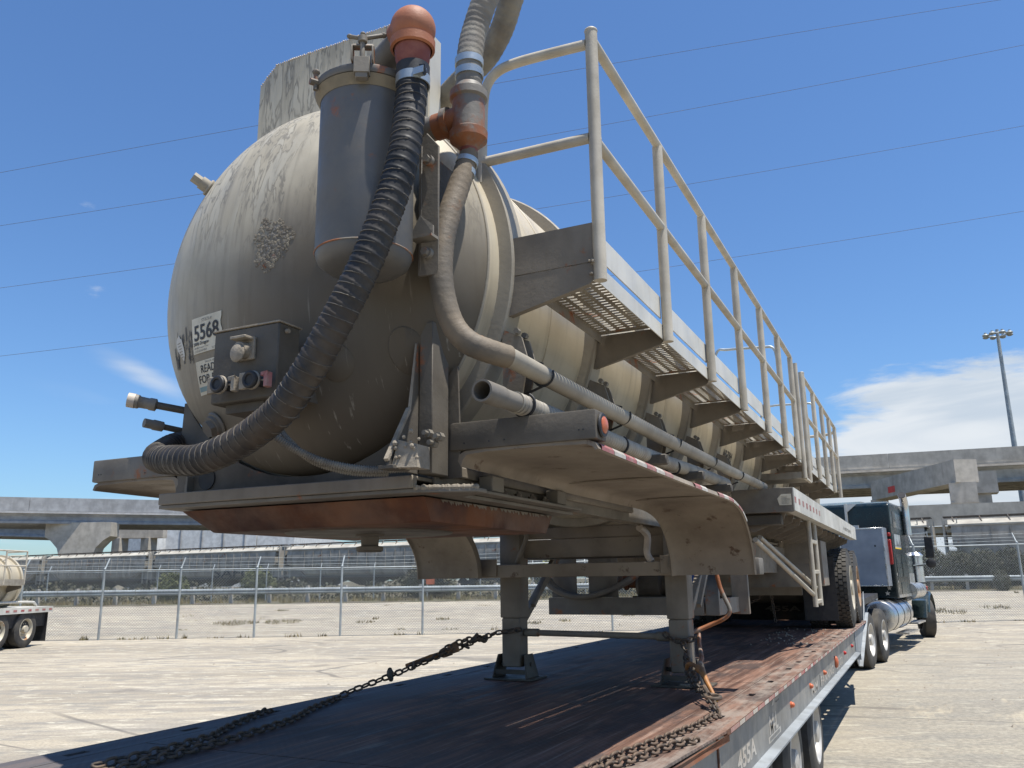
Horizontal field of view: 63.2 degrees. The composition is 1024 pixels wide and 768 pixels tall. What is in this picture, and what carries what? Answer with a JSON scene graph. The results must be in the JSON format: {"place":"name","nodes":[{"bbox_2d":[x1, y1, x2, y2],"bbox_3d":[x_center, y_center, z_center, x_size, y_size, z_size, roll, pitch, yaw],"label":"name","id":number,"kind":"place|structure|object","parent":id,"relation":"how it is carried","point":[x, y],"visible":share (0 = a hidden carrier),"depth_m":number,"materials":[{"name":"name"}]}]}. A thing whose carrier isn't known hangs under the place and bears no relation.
{"place":"outdoors","nodes":[
{"label":"outdoors","id":0,"kind":"place"},
{"bbox_2d":[24,574,958,590],"bbox_3d":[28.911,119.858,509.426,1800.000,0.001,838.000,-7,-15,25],"label":"scrubland","id":1,"kind":"structure","parent":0,"point":[356,585],"depth_m":158.80,"materials":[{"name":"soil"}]},
{"bbox_2d":[0,529,166,589],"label":"overpass","id":2,"kind":"object","parent":1,"relation":"on","point":[148,538],"visible":0.38,"depth_m":123.85,"materials":[{"name":"grey concrete"}]},
{"bbox_2d":[128,530,341,587],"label":"warehouse","id":3,"kind":"structure","parent":1,"relation":"on","point":[179,539],"depth_m":158.97,"materials":[{"name":"white concrete"}]},
{"bbox_2d":[0,0,996,172],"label":"power line","id":4,"kind":"object","parent":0,"point":[536,76],"visible":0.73,"depth_m":69.99,"materials":[{"name":"black metal"}]},
{"bbox_2d":[0,45,1021,225],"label":"power line","id":5,"kind":"object","parent":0,"point":[577,129],"visible":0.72,"depth_m":69.99,"materials":[{"name":"black metal"}]},
{"bbox_2d":[0,578,1023,767],"bbox_3d":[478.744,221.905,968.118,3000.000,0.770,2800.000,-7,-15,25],"label":"ground","id":6,"kind":"structure","parent":0,"point":[46,713],"depth_m":15.66,"materials":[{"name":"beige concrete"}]},
{"bbox_2d":[0,549,52,647],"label":"tank trailer","id":7,"kind":"object","parent":6,"relation":"on","point":[22,626],"visible":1,"depth_m":23.19,"materials":[{"name":"beige paint"}]},
{"bbox_2d":[0,497,208,590],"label":"overpass","id":8,"kind":"object","parent":6,"relation":"on","point":[76,525],"visible":0.45,"depth_m":102.06,"materials":[{"name":"grey concrete"}]},
{"bbox_2d":[0,593,877,767],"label":"flatbed trailer","id":9,"kind":"object","parent":6,"relation":"on","point":[582,704],"visible":0.96,"depth_m":4.54,"materials":[{"name":"wood"}]},
{"bbox_2d":[90,707,273,767],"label":"chain","id":10,"kind":"object","parent":9,"relation":"on","point":[218,732],"visible":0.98,"depth_m":3.47,"materials":[{"name":"grey metal"}]},
{"bbox_2d":[103,694,341,767],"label":"chain","id":11,"kind":"object","parent":9,"relation":"on","point":[284,721],"visible":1,"depth_m":3.63,"materials":[{"name":"grey metal"}]},
{"bbox_2d":[339,627,521,697],"bbox_3d":[-0.522,1.828,5.522,1.363,0.368,0.150,8,-16,-34],"label":"chain","id":12,"kind":"object","parent":9,"relation":"on","point":[418,664],"visible":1,"depth_m":5.40,"materials":[{"name":"grey metal"}]},
{"bbox_2d":[387,633,488,681],"bbox_3d":[-0.477,1.809,5.540,0.821,0.270,0.089,9,-16,-36],"label":"chain binder","id":13,"kind":"object","parent":12,"relation":"attached to","point":[390,670],"visible":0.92,"depth_m":5.54,"materials":[{"name":"brown metal"}]},
{"bbox_2d":[439,634,487,653],"bbox_3d":[-0.323,1.768,5.658,0.439,0.105,0.049,12,-18,-43],"label":"chain binder","id":14,"kind":"object","parent":12,"relation":"attached to","point":[456,641],"visible":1,"depth_m":5.62,"materials":[{"name":"grey metal"}]},
{"bbox_2d":[92,0,861,688],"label":"tank trailer","id":15,"kind":"object","parent":9,"relation":"on","point":[396,310],"visible":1,"depth_m":3.29,"materials":[{"name":"beige paint"}]},
{"bbox_2d":[662,631,697,643],"bbox_3d":[1.088,1.641,5.385,0.235,0.076,0.086,-3,-13,11],"label":"chain","id":16,"kind":"object","parent":15,"relation":"attached to","point":[680,639],"visible":0.99,"depth_m":5.36,"materials":[{"name":"black metal"}]},
{"bbox_2d":[750,595,763,603],"bbox_3d":[3.133,2.850,10.991,0.377,0.133,0.038,-7,-15,25],"label":"chain","id":17,"kind":"object","parent":15,"relation":"hanging from","point":[757,599],"visible":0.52,"depth_m":10.95,"materials":[{"name":"black metal"}]},
{"bbox_2d":[770,595,776,622],"bbox_3d":[3.408,2.926,10.837,0.061,0.352,0.037,-7,-15,25],"label":"chain","id":18,"kind":"object","parent":15,"relation":"hanging from","point":[773,605],"visible":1,"depth_m":10.83,"materials":[{"name":"black metal"}]},
{"bbox_2d":[592,736,699,767],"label":"chain","id":19,"kind":"object","parent":9,"relation":"on","point":[650,750],"visible":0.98,"depth_m":3.27,"materials":[{"name":"grey metal"}]},
{"bbox_2d":[577,712,719,767],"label":"chain","id":20,"kind":"object","parent":9,"relation":"on","point":[692,726],"visible":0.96,"depth_m":3.46,"materials":[{"name":"grey metal"}]},
{"bbox_2d":[680,641,720,713],"bbox_3d":[1.067,1.675,4.793,0.053,0.305,1.086,-1,-13,3],"label":"chain","id":21,"kind":"object","parent":9,"relation":"on","point":[693,674],"visible":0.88,"depth_m":4.80,"materials":[{"name":"grey metal"}]},
{"bbox_2d":[683,655,700,692],"bbox_3d":[1.077,1.732,5.020,0.060,0.195,0.563,-1,-13,3],"label":"chain","id":22,"kind":"object","parent":21,"relation":"hanging from","point":[688,678],"visible":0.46,"depth_m":4.97,"materials":[{"name":"black metal"}]},
{"bbox_2d":[685,633,722,718],"bbox_3d":[1.092,1.656,4.800,0.149,0.357,1.167,-2,-13,5],"label":"chain binder","id":23,"kind":"object","parent":9,"relation":"hanging from","point":[711,694],"visible":1,"depth_m":4.82,"materials":[{"name":"orange paint"}]},
{"bbox_2d":[680,627,825,686],"bbox_3d":[2.520,2.576,8.149,0.599,0.039,6.574,-7,-15,25],"label":"deck grit","id":24,"kind":"object","parent":9,"relation":"on","point":[688,685],"visible":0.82,"depth_m":9.22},
{"bbox_2d":[8,582,1022,606],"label":"verge","id":25,"kind":"structure","parent":6,"relation":"on","point":[277,602],"depth_m":44.83,"materials":[{"name":"green plant"}]},
{"bbox_2d":[154,570,189,601],"bbox_3d":[-20.374,12.198,49.860,2.162,2.070,1.608,-7,-15,25],"label":"bush","id":26,"kind":"object","parent":25,"relation":"on","point":[174,585],"visible":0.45,"depth_m":49.61,"materials":[{"name":"green plant"}]},
{"bbox_2d":[240,565,276,600],"bbox_3d":[-15.433,12.141,50.391,2.412,2.323,1.566,-7,-15,25],"label":"bush","id":27,"kind":"object","parent":25,"relation":"on","point":[248,583],"visible":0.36,"depth_m":50.20,"materials":[{"name":"green plant"}]},
{"bbox_2d":[403,565,455,597],"bbox_3d":[-5.020,11.917,50.267,3.684,2.519,1.596,-7,-15,25],"label":"bush","id":28,"kind":"object","parent":25,"relation":"on","point":[440,583],"visible":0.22,"depth_m":49.99,"materials":[{"name":"green plant"}]},
{"bbox_2d":[22,553,952,603],"bbox_3d":[-0.318,11.468,49.009,71.382,2.392,0.320,0,-13,-3],"label":"chain link fence","id":29,"kind":"object","parent":25,"relation":"on","point":[211,597],"visible":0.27,"depth_m":48.24,"materials":[{"name":"metal"}]},
{"bbox_2d":[426,579,434,583],"bbox_3d":[-4.748,11.480,48.388,0.480,0.340,0.030,0,-13,-3],"label":"sign board","id":30,"kind":"object","parent":29,"relation":"attached to","point":[427,581],"visible":0.64,"depth_m":48.38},
{"bbox_2d":[16,570,1021,603],"bbox_3d":[3.887,12.484,52.043,84.168,1.688,2.419,0,-13,-3],"label":"scrub","id":31,"kind":"object","parent":25,"relation":"on","point":[293,585],"visible":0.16,"depth_m":50.85,"materials":[{"name":"green plant"}]},
{"bbox_2d":[18,573,1023,605],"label":"crash barrier","id":32,"kind":"object","parent":25,"relation":"on","point":[308,591],"visible":0.33,"depth_m":44.09,"materials":[{"name":"metal"}]},
{"bbox_2d":[535,560,551,595],"bbox_3d":[2.580,11.853,51.084,2.460,2.637,1.556,-7,-15,25],"label":"bush","id":33,"kind":"object","parent":25,"relation":"on","point":[550,591],"visible":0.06,"depth_m":50.96,"materials":[{"name":"green plant"}]},
{"bbox_2d":[619,588,632,593],"bbox_3d":[6.112,11.735,51.027,3.014,2.896,1.561,-7,-15,25],"label":"bush","id":34,"kind":"object","parent":25,"relation":"on","point":[626,591],"visible":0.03,"depth_m":50.50,"materials":[{"name":"green plant"}]},
{"bbox_2d":[919,545,1023,588],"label":"hedge","id":35,"kind":"object","parent":25,"relation":"on","point":[967,558],"visible":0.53,"depth_m":47.67,"materials":[{"name":"leaves"},{"name":"twigs"}]},
{"bbox_2d":[976,471,998,502],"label":"bridge column","id":36,"kind":"structure","parent":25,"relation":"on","point":[987,486],"depth_m":77.30,"materials":[{"name":"concrete"}]},
{"bbox_2d":[9,533,1023,639],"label":"chain link fence","id":37,"kind":"object","parent":6,"relation":"on","point":[257,568],"visible":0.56,"depth_m":26.61,"materials":[{"name":"metal"}]},
{"bbox_2d":[80,591,1020,640],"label":"yard weeds","id":38,"kind":"object","parent":6,"relation":"on","point":[442,618],"visible":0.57,"depth_m":31.84,"materials":[{"name":"green plant"}]},
{"bbox_2d":[135,585,1021,594],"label":"railway embankment","id":39,"kind":"structure","parent":6,"relation":"on","point":[635,590],"depth_m":49.00,"materials":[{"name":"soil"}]},
{"bbox_2d":[926,584,1019,585],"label":"rails","id":40,"kind":"object","parent":39,"relation":"on","point":[970,584],"depth_m":49.45,"materials":[{"name":"grey metal"}]},
{"bbox_2d":[11,554,59,590],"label":"hopper car","id":41,"kind":"object","parent":40,"relation":"on","point":[38,561],"visible":0.34,"depth_m":93.28,"materials":[{"name":"paint"}]},
{"bbox_2d":[43,550,167,590],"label":"hopper car","id":42,"kind":"object","parent":40,"relation":"on","point":[118,558],"visible":0.59,"depth_m":87.66,"materials":[{"name":"paint"}]},
{"bbox_2d":[151,544,299,587],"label":"hopper car","id":43,"kind":"object","parent":40,"relation":"on","point":[235,552],"visible":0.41,"depth_m":79.27,"materials":[{"name":"paint"}]},
{"bbox_2d":[283,539,446,587],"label":"hopper car","id":44,"kind":"object","parent":40,"relation":"on","point":[315,552],"visible":0.37,"depth_m":71.99,"materials":[{"name":"paint"}]},
{"bbox_2d":[456,535,588,584],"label":"hopper car","id":45,"kind":"object","parent":40,"relation":"on","point":[485,546],"visible":0.07,"depth_m":65.29,"materials":[{"name":"paint"}]},
{"bbox_2d":[908,517,938,583],"bbox_3d":[18.679,11.359,55.489,18.480,4.034,3.090,-8,-15,28],"label":"hopper car","id":46,"kind":"object","parent":40,"relation":"on","point":[921,525],"visible":0.06,"depth_m":50.82,"materials":[{"name":"paint"}]},
{"bbox_2d":[941,513,1023,583],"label":"hopper car","id":47,"kind":"object","parent":40,"relation":"on","point":[996,527],"visible":0.41,"depth_m":49.16,"materials":[{"name":"paint"}]},
{"bbox_2d":[818,492,936,668],"bbox_3d":[8.035,4.445,19.987,3.320,3.640,10.044,-9,-16,32],"label":"truck","id":48,"kind":"object","parent":6,"relation":"on","point":[891,569],"visible":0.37,"depth_m":18.91,"materials":[{"name":"metal"}]},
{"bbox_2d":[870,459,978,550],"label":"straddle bent","id":49,"kind":"object","parent":6,"relation":"on","point":[959,478],"visible":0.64,"depth_m":72.11,"materials":[{"name":"concrete"}]},
{"bbox_2d":[899,501,1023,536],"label":"ramp wall","id":50,"kind":"structure","parent":6,"relation":"on","point":[936,513],"depth_m":62.47,"materials":[{"name":"concrete"}]},
{"bbox_2d":[992,568,1011,590],"bbox_3d":[26.175,10.514,44.398,0.940,1.338,0.747,-7,-15,25],"label":"bush","id":51,"kind":"object","parent":6,"relation":"on","point":[1001,582],"visible":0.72,"depth_m":44.29,"materials":[{"name":"green plant"}]},
{"bbox_2d":[982,329,1023,500],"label":"light mast","id":52,"kind":"object","parent":6,"relation":"on","point":[1003,333],"visible":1,"depth_m":108.26,"materials":[{"name":"metal"}]},
{"bbox_2d":[3,126,1020,287],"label":"power line","id":53,"kind":"object","parent":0,"point":[606,197],"visible":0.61,"depth_m":69.99,"materials":[{"name":"black metal"}]},
{"bbox_2d":[0,0,1023,581],"label":"sky","id":54,"kind":"structure","parent":0,"point":[886,331],"materials":[{"name":"blue"}]},
{"bbox_2d":[4,211,1022,355],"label":"power line","id":55,"kind":"object","parent":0,"point":[611,275],"visible":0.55,"depth_m":69.99,"materials":[{"name":"black metal"}]},
{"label":"bridge column","id":56,"kind":"object","parent":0,"visible":0},
{"bbox_2d":[813,446,1023,498],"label":"overpass","id":57,"kind":"object","parent":56,"relation":"on","point":[859,473],"visible":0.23,"depth_m":86.94,"materials":[{"name":"concrete"}]}
]}

